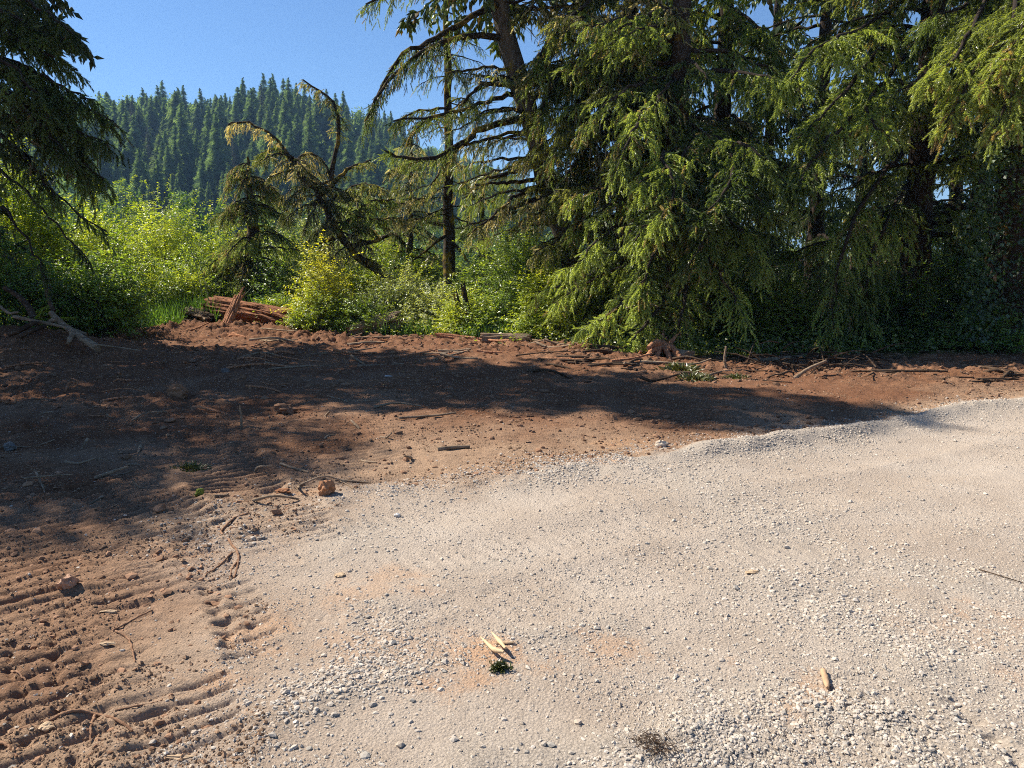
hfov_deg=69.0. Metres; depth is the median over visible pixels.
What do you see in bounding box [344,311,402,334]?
broken log
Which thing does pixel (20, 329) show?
root
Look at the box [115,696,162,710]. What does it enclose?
root
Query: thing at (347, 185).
conifer
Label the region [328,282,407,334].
leafy bush
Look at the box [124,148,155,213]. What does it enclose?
conifer
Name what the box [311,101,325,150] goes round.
conifer
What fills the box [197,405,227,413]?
stick
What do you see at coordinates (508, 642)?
wood chip
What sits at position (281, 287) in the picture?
leafy bush
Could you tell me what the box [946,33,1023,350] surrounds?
ivy
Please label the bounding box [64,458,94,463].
stick
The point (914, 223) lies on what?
spruce tree
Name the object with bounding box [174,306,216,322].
rotten stump
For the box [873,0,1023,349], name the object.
spruce tree
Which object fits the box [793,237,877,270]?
meadow bush
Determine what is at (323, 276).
leafy bush
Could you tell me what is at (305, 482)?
stick
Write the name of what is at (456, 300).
snapped sapling
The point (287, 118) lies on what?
conifer
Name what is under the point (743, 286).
dark bush
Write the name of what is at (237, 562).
root
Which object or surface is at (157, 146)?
conifer
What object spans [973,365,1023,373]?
stick
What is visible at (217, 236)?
leafy bush
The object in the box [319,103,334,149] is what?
conifer
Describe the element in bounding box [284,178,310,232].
conifer
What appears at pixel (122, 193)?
leafy tree
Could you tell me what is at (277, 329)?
stick
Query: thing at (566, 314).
leafy bush
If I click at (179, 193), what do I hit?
leafy tree
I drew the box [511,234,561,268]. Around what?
meadow bush
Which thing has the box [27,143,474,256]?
hillside
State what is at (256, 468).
stick
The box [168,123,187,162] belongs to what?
conifer
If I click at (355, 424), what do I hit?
stick
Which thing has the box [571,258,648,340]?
leafy bush
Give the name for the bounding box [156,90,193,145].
conifer
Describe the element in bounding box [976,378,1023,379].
stick
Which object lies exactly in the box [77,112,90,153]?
conifer
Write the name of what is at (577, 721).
stone
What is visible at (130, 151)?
conifer
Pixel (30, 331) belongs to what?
root
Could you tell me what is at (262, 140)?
conifer
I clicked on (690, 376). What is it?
plant
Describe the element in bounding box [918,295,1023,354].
dark bush
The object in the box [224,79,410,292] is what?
mossy dead tree
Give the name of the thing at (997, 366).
stick
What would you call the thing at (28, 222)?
leafy bush
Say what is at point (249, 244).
spruce
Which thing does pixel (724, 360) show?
stick
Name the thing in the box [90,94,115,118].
leafy tree
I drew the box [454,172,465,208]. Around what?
conifer
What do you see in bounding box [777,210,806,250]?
meadow bush
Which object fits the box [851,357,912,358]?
stick
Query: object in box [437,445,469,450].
stick
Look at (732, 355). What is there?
stick
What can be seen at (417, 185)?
conifer
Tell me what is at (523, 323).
leafy bush
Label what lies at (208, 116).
conifer
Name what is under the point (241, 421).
stick
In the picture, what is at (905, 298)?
dark bush
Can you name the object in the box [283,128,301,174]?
conifer
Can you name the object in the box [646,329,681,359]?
root stump
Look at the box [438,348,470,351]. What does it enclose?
stick
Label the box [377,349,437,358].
stick
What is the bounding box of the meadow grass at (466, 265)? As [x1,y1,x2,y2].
[24,261,958,317]
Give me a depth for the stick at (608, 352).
12.73 m
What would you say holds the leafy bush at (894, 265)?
on the ground at (186, 688)
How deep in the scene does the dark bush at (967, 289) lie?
15.57 m
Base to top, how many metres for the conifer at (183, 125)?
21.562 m
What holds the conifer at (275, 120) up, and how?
on the hillside
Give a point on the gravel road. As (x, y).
(459, 713)
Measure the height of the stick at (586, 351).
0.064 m
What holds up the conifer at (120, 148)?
on the hillside
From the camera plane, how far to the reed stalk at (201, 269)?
19.97 m
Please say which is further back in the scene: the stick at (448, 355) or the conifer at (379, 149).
the conifer at (379, 149)
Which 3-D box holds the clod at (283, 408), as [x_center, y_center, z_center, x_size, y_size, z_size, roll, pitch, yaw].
[-2.494,0.280,8.176,0.277,0.156,0.192,5,10,28]
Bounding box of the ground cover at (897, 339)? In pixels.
[0,307,1023,356]
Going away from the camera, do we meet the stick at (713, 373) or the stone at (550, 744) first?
the stone at (550, 744)
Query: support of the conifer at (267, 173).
on the hillside
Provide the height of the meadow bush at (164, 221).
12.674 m
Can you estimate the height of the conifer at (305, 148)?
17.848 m
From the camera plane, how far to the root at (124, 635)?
3.27 m
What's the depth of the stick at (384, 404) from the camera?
8.39 m
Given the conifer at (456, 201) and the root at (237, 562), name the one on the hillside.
the conifer at (456, 201)
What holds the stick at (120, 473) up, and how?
on the ground at (186, 688)
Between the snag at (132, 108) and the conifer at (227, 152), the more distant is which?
the snag at (132, 108)
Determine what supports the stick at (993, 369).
on the ground at (186, 688)
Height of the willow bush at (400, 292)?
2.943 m
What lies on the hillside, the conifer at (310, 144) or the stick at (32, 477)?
the conifer at (310, 144)
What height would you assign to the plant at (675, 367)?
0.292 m
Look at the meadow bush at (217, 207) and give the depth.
117.10 m
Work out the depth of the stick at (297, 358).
12.60 m
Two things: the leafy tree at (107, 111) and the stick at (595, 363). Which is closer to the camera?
the stick at (595, 363)
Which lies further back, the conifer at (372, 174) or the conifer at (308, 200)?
the conifer at (372, 174)
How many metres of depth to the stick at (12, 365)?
11.65 m
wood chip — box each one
[38,721,53,731]
[100,609,116,612]
[100,641,115,645]
[166,754,192,759]
[334,572,344,577]
[496,641,513,643]
[745,570,758,573]
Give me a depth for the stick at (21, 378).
10.56 m
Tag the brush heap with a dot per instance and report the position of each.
(811, 361)
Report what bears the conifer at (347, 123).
on the hillside
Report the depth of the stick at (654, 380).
10.12 m
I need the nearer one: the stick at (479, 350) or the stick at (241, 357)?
the stick at (241, 357)
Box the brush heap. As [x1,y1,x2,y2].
[715,340,908,373]
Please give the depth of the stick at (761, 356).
13.09 m
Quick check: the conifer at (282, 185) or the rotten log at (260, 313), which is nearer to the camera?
the rotten log at (260, 313)
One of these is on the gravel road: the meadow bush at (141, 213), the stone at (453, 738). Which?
the stone at (453, 738)
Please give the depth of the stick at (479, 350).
13.05 m
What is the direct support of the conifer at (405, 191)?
on the hillside
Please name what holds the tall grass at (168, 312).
on the ground at (186, 688)
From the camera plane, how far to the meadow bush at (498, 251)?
107.83 m
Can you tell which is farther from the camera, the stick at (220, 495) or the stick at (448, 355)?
the stick at (448, 355)
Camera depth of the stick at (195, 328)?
17.36 m
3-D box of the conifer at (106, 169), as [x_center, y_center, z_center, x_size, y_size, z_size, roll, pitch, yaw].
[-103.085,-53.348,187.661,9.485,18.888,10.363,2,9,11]
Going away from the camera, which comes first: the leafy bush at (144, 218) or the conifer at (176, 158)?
the leafy bush at (144, 218)
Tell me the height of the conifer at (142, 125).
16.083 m
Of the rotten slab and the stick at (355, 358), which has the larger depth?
the rotten slab
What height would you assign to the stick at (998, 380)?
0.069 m
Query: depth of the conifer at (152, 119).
242.76 m
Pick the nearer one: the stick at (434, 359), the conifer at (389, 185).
the stick at (434, 359)
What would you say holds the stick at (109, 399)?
on the ground at (186, 688)
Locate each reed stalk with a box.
[178,222,202,295]
[185,235,208,299]
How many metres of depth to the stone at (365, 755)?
2.45 m
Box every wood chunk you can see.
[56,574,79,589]
[227,332,245,336]
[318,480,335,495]
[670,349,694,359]
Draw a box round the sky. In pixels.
[0,0,994,255]
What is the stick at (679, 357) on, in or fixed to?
on the ground at (186, 688)
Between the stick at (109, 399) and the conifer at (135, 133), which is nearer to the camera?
the stick at (109, 399)
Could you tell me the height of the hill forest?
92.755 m
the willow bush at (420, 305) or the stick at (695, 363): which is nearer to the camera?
the stick at (695, 363)
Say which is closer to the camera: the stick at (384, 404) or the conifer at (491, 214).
the stick at (384, 404)
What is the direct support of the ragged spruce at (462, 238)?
on the ground at (186, 688)
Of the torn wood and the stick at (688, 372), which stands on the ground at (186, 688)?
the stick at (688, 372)
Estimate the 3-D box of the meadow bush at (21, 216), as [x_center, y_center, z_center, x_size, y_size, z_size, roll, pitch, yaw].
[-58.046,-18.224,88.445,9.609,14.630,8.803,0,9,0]
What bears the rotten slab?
on the rotten stump at (208, 314)
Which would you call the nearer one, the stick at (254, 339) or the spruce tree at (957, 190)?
the stick at (254, 339)
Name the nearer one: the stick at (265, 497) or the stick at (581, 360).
the stick at (265, 497)
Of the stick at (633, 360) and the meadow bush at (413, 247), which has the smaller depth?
the stick at (633, 360)
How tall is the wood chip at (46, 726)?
0.026 m
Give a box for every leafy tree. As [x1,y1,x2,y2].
[55,177,88,205]
[62,192,79,217]
[66,195,97,216]
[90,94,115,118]
[100,183,129,210]
[169,190,193,213]
[414,226,442,243]
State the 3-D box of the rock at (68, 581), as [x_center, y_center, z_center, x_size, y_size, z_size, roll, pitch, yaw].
[-2.181,0.979,3.659,0.101,0.086,0.077,0,9,0]
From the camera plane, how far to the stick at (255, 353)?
12.74 m
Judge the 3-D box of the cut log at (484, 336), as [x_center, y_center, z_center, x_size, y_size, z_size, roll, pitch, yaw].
[-0.141,-0.922,15.306,1.128,0.263,0.317,1,9,5]
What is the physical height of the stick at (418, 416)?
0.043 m
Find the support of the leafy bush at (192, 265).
on the ground at (186, 688)
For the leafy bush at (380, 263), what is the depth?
22.57 m
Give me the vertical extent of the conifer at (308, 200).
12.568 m
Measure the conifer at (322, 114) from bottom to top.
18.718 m
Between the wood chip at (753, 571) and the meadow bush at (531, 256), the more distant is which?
the meadow bush at (531, 256)
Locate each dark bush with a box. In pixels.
[0,214,130,331]
[30,222,176,339]
[685,231,814,345]
[728,229,889,349]
[798,239,963,344]
[880,204,992,332]
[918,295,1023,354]
[937,231,988,316]
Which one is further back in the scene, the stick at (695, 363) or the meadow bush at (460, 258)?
the meadow bush at (460, 258)
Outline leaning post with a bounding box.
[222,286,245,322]
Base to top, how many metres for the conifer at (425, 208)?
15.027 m
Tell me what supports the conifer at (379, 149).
on the hillside
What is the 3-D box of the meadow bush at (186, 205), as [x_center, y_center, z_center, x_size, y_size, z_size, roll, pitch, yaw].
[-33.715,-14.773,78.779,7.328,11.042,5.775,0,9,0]
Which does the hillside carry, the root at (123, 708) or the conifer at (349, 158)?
the conifer at (349, 158)
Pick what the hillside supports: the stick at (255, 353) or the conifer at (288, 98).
the conifer at (288, 98)
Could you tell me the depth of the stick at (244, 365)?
11.66 m
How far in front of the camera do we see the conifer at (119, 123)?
216.81 m
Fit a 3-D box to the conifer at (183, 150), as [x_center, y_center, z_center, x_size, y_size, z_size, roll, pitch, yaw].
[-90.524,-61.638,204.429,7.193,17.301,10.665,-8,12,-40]
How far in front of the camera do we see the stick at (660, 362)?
11.82 m
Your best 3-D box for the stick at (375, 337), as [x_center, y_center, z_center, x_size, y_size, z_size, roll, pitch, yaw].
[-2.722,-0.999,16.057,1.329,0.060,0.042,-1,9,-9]
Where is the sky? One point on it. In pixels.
(209, 46)
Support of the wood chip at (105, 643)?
on the ground at (186, 688)
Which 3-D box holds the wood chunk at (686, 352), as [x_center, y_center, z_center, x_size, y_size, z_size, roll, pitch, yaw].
[2.894,-0.479,12.779,0.292,0.274,0.471,-8,12,-43]
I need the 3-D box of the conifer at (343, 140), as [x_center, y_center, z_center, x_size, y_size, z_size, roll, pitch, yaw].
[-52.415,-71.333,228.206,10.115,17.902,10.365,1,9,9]
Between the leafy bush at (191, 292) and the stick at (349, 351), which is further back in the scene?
the leafy bush at (191, 292)
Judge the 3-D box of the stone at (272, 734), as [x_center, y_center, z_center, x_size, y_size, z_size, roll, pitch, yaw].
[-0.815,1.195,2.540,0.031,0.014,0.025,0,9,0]
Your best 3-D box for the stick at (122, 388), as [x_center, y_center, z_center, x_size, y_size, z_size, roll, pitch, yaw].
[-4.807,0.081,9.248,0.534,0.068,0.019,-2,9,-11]
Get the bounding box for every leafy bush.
[0,134,137,325]
[42,179,173,317]
[54,174,211,287]
[96,176,238,304]
[135,266,229,318]
[148,236,252,304]
[162,193,246,294]
[231,221,316,300]
[243,240,313,304]
[254,283,300,308]
[255,176,353,288]
[270,228,368,329]
[276,280,350,332]
[280,194,396,300]
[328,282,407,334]
[334,227,437,311]
[369,241,463,289]
[382,236,470,302]
[418,272,498,317]
[421,276,507,334]
[424,249,526,301]
[431,276,529,334]
[452,210,593,326]
[490,234,609,337]
[501,288,586,340]
[520,277,610,341]
[542,302,621,342]
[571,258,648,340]
[581,223,731,314]
[701,210,850,307]
[862,181,968,311]
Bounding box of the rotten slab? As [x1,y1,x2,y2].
[184,306,210,321]
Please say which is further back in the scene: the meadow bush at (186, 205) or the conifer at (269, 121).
the conifer at (269, 121)
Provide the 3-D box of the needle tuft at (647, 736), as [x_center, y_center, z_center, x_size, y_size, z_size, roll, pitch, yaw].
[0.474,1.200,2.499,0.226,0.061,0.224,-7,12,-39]
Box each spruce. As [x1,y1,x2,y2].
[181,156,318,301]
[331,188,402,289]
[354,0,621,313]
[364,141,443,291]
[378,12,494,291]
[455,153,508,293]
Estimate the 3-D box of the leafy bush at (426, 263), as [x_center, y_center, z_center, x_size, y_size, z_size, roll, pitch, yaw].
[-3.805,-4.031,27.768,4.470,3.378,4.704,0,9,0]
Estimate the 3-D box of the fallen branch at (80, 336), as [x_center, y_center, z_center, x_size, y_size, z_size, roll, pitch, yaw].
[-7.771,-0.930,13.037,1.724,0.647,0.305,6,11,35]
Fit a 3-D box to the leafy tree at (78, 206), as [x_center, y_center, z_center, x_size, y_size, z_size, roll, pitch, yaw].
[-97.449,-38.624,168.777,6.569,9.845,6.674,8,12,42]
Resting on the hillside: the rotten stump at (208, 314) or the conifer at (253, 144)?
the conifer at (253, 144)
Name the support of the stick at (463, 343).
on the ground at (186, 688)
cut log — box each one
[434,333,478,339]
[480,332,531,342]
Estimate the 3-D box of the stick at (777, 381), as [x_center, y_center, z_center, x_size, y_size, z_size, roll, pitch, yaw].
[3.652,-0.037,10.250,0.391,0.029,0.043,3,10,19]
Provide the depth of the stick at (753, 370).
11.30 m
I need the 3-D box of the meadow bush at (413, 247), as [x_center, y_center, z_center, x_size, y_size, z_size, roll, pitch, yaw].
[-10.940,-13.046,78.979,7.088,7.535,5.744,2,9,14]
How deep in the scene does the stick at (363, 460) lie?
6.00 m
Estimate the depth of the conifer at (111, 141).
200.24 m
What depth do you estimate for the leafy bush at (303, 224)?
26.17 m
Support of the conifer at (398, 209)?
on the hillside
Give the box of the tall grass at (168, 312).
[109,288,955,351]
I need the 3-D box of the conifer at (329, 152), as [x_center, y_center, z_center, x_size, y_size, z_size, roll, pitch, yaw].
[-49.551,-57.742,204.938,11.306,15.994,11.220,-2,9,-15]
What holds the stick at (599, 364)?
on the ground at (186, 688)
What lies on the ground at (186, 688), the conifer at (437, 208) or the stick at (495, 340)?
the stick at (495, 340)
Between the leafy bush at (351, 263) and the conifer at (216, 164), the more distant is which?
the conifer at (216, 164)
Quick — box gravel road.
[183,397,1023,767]
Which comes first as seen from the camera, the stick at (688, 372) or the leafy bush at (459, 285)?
the stick at (688, 372)
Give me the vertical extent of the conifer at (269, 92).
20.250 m
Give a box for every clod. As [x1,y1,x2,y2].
[166,384,188,398]
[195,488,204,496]
[273,403,298,414]
[275,488,290,493]
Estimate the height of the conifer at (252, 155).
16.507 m
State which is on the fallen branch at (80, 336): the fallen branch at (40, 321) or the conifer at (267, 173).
the fallen branch at (40, 321)
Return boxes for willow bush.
[332,237,458,334]
[382,272,487,332]
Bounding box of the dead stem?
[43,279,55,311]
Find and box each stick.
[0,398,16,403]
[4,362,47,367]
[16,375,31,381]
[17,439,53,447]
[24,474,72,478]
[35,471,44,491]
[64,381,77,391]
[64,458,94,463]
[64,495,103,510]
[81,438,88,449]
[94,466,128,478]
[98,344,138,350]
[100,396,132,401]
[101,388,146,391]
[106,470,133,476]
[131,411,167,420]
[180,322,208,331]
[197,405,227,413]
[213,493,228,496]
[226,363,286,368]
[239,406,242,428]
[240,352,276,356]
[240,356,272,361]
[246,384,280,392]
[249,337,297,342]
[252,495,298,501]
[254,465,272,471]
[261,328,295,331]
[268,365,328,369]
[275,354,325,361]
[279,462,308,472]
[298,475,346,485]
[320,347,372,354]
[333,348,376,353]
[335,479,370,482]
[342,400,381,401]
[349,341,384,345]
[350,354,364,363]
[350,420,360,428]
[354,336,401,337]
[358,363,403,365]
[361,458,376,462]
[374,402,420,407]
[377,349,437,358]
[399,412,455,418]
[423,351,472,354]
[433,350,468,360]
[437,355,452,361]
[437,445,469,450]
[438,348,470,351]
[439,342,476,344]
[440,352,477,358]
[477,349,501,352]
[478,337,509,341]
[516,351,575,355]
[527,368,571,378]
[536,342,573,347]
[541,358,605,361]
[544,338,567,344]
[545,362,576,370]
[556,355,613,359]
[567,361,635,364]
[574,358,591,362]
[582,349,616,352]
[588,362,655,366]
[589,345,630,352]
[597,351,626,353]
[610,352,651,361]
[623,358,642,366]
[639,373,678,381]
[640,360,675,363]
[672,356,703,360]
[672,371,710,375]
[676,358,710,364]
[705,369,740,375]
[710,354,758,357]
[723,346,726,367]
[736,369,767,371]
[737,355,783,360]
[750,354,803,361]
[762,380,791,382]
[767,373,788,377]
[793,360,826,377]
[820,668,829,688]
[834,354,881,359]
[849,370,896,372]
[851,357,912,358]
[871,369,939,371]
[941,376,973,379]
[971,375,1023,381]
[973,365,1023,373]
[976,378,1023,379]
[978,569,1023,582]
[983,368,1003,372]
[984,365,1012,366]
[1001,370,1012,377]
[1003,372,1023,375]
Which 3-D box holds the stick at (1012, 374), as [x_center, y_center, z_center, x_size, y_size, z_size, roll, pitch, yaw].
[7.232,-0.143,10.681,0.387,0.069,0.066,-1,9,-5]
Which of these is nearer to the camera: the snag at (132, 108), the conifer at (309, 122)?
the conifer at (309, 122)
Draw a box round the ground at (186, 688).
[0,318,1023,767]
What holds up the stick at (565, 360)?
on the ground at (186, 688)
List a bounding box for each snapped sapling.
[453,289,463,324]
[461,280,472,330]
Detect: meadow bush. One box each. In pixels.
[6,179,61,253]
[49,168,92,248]
[83,195,147,257]
[115,187,157,266]
[137,199,196,248]
[167,191,221,259]
[204,199,238,254]
[246,202,289,255]
[270,212,318,268]
[341,216,392,262]
[389,229,441,265]
[440,240,477,266]
[473,244,521,266]
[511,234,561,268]
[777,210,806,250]
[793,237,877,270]
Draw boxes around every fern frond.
[34,306,48,319]
[56,317,75,323]
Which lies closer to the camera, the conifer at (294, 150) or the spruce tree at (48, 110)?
the spruce tree at (48, 110)
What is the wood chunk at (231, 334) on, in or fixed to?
on the ground at (186, 688)
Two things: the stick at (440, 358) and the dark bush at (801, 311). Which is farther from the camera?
the dark bush at (801, 311)
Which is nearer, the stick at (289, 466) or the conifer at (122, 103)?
the stick at (289, 466)
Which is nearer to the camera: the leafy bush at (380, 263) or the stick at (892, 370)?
the stick at (892, 370)
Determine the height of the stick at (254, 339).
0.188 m
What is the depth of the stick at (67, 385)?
9.71 m
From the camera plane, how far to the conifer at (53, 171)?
194.32 m
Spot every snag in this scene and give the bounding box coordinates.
[128,101,144,140]
[257,84,266,117]
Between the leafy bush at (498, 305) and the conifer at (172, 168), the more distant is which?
the conifer at (172, 168)
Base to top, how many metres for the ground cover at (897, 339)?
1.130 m
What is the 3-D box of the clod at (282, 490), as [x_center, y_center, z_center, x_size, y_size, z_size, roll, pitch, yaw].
[-1.572,0.736,5.113,0.120,0.038,0.068,0,9,0]
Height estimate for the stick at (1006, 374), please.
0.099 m
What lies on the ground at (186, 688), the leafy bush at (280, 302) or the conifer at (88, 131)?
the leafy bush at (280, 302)
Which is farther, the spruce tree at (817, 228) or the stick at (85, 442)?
the spruce tree at (817, 228)
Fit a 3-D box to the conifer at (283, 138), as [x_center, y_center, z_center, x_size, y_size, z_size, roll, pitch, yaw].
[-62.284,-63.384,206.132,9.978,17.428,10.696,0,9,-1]
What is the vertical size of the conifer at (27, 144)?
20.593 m
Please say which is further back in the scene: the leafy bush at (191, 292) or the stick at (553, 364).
the leafy bush at (191, 292)
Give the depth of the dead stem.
13.77 m
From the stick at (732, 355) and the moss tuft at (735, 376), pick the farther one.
the stick at (732, 355)
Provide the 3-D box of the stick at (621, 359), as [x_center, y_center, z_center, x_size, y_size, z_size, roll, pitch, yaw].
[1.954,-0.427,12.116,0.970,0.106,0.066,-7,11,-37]
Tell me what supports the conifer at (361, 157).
on the hillside
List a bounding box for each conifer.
[17,136,40,164]
[30,146,43,172]
[42,160,58,192]
[56,148,74,194]
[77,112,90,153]
[88,136,115,194]
[102,131,121,175]
[112,114,122,144]
[113,99,129,140]
[115,110,133,145]
[115,127,127,166]
[119,134,143,183]
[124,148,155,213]
[126,113,151,168]
[126,157,149,206]
[130,109,156,148]
[144,96,159,140]
[146,134,170,175]
[147,159,171,210]
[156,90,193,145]
[161,145,177,191]
[168,103,191,143]
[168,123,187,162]
[170,103,197,154]
[170,140,191,186]
[171,127,192,181]
[182,188,212,231]
[198,106,218,155]
[204,113,231,190]
[205,129,230,189]
[214,98,227,128]
[219,127,234,168]
[227,87,244,131]
[236,140,261,186]
[239,88,259,145]
[239,152,260,201]
[243,87,259,132]
[249,147,261,176]
[257,109,276,149]
[258,120,273,159]
[258,155,278,208]
[263,78,280,118]
[270,151,287,198]
[271,108,279,135]
[273,120,282,143]
[276,97,295,129]
[279,122,290,163]
[280,87,302,132]
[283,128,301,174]
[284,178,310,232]
[287,161,306,206]
[291,112,303,153]
[298,130,321,174]
[300,111,321,153]
[301,142,314,196]
[303,189,322,221]
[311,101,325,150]
[312,100,324,133]
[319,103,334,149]
[319,162,341,216]
[325,144,342,180]
[326,150,339,188]
[332,122,354,163]
[338,131,357,183]
[343,120,355,149]
[343,171,362,213]
[351,142,375,184]
[351,165,363,183]
[353,135,368,164]
[361,176,380,229]
[363,126,380,164]
[363,161,378,192]
[371,153,385,193]
[373,137,388,166]
[377,166,404,211]
[384,146,401,187]
[389,183,406,232]
[399,138,406,164]
[401,175,408,228]
[412,168,424,195]
[413,191,427,240]
[425,179,433,211]
[430,201,442,247]
[453,192,459,226]
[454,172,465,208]
[457,187,477,235]
[476,205,503,253]
[484,184,504,232]
[531,211,546,241]
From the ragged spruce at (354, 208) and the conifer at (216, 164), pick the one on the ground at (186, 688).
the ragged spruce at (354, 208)
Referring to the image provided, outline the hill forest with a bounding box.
[0,73,614,262]
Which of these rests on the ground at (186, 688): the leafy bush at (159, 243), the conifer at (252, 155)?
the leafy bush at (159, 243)
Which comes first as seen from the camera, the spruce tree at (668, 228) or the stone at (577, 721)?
the stone at (577, 721)
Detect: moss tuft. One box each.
[168,460,211,471]
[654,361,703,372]
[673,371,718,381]
[721,372,747,378]
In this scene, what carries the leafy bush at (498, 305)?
on the ground at (186, 688)
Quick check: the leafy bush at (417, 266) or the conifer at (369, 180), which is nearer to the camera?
the leafy bush at (417, 266)
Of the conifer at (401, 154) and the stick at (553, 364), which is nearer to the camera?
the stick at (553, 364)
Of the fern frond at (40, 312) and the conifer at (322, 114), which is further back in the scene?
the conifer at (322, 114)
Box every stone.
[2,441,16,450]
[221,368,229,372]
[268,732,275,736]
[360,751,369,758]
[368,702,376,706]
[395,741,404,747]
[449,736,458,741]
[547,742,555,747]
[574,719,581,724]
[655,440,668,447]
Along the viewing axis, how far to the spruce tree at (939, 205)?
18.46 m
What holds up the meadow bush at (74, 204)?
on the ground at (186, 688)
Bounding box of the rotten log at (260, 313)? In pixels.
[201,295,297,326]
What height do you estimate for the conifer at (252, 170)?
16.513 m
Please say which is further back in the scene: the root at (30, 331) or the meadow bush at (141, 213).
the meadow bush at (141, 213)
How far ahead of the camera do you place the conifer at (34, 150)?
194.21 m
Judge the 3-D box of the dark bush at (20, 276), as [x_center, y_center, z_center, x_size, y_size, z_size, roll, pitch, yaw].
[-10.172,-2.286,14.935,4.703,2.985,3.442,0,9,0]
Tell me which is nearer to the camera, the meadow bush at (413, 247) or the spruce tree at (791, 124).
the spruce tree at (791, 124)
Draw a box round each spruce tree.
[0,0,133,303]
[490,0,765,336]
[525,0,805,355]
[588,0,713,295]
[607,0,840,320]
[693,0,856,312]
[711,0,918,303]
[755,0,1023,355]
[796,0,938,283]
[836,0,994,327]
[859,0,979,315]
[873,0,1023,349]
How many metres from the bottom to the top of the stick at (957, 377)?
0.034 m
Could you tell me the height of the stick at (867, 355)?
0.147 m
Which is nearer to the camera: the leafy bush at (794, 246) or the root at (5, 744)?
the root at (5, 744)
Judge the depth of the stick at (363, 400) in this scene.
8.82 m
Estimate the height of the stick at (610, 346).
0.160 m
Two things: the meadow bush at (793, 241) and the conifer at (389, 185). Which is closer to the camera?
the meadow bush at (793, 241)
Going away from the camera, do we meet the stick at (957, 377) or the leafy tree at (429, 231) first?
the stick at (957, 377)
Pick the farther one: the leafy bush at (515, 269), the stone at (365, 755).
the leafy bush at (515, 269)
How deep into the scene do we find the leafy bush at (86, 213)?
20.68 m
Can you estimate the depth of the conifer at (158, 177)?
178.89 m
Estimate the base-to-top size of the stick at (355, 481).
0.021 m
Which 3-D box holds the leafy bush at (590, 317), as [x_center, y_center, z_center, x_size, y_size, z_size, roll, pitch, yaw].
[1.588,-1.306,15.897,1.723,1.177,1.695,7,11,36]
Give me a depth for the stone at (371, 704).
2.73 m
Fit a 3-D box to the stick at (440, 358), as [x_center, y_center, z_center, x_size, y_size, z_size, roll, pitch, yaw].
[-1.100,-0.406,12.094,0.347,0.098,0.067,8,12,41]
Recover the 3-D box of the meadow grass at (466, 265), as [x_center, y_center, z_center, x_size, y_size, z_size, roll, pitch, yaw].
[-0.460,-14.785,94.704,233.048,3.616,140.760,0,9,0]
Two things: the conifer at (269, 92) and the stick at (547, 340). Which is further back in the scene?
the conifer at (269, 92)
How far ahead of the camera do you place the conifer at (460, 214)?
193.25 m
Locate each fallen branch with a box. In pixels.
[2,286,38,319]
[12,315,86,335]
[47,310,101,351]
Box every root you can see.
[0,305,18,314]
[0,670,25,756]
[7,321,39,336]
[18,324,46,338]
[19,691,132,741]
[112,610,152,661]
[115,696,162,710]
[205,512,247,579]
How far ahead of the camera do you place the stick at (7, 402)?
8.85 m
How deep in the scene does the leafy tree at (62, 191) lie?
174.55 m
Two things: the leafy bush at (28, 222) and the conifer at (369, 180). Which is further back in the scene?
the conifer at (369, 180)
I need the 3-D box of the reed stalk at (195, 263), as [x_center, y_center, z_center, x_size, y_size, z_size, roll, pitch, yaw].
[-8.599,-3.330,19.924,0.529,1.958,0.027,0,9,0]
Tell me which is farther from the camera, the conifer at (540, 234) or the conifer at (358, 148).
the conifer at (358, 148)
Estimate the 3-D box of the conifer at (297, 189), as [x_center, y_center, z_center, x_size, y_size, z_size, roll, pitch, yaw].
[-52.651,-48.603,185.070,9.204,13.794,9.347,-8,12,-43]
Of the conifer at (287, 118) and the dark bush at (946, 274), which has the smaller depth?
the dark bush at (946, 274)
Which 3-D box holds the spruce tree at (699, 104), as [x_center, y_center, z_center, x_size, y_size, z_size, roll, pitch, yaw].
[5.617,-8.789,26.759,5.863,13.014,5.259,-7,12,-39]
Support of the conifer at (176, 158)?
on the hillside
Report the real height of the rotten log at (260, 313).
0.950 m
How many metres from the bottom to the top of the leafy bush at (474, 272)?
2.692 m
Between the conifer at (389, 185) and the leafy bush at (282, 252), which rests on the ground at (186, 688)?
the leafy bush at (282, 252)
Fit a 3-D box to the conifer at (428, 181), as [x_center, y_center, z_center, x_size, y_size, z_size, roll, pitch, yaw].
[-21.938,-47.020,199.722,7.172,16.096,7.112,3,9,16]
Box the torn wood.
[480,631,513,673]
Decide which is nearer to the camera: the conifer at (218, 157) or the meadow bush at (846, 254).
the meadow bush at (846, 254)
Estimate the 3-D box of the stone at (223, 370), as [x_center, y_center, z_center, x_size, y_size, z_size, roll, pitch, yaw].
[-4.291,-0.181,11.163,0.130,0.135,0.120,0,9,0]
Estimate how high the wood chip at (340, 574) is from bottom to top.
0.020 m
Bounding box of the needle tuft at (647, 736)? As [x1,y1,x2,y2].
[613,725,693,764]
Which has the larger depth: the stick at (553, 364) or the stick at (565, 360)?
the stick at (565, 360)
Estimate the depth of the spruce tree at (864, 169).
27.44 m
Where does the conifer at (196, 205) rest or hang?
on the hillside
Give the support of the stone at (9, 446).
on the ground at (186, 688)
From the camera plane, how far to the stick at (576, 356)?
12.23 m

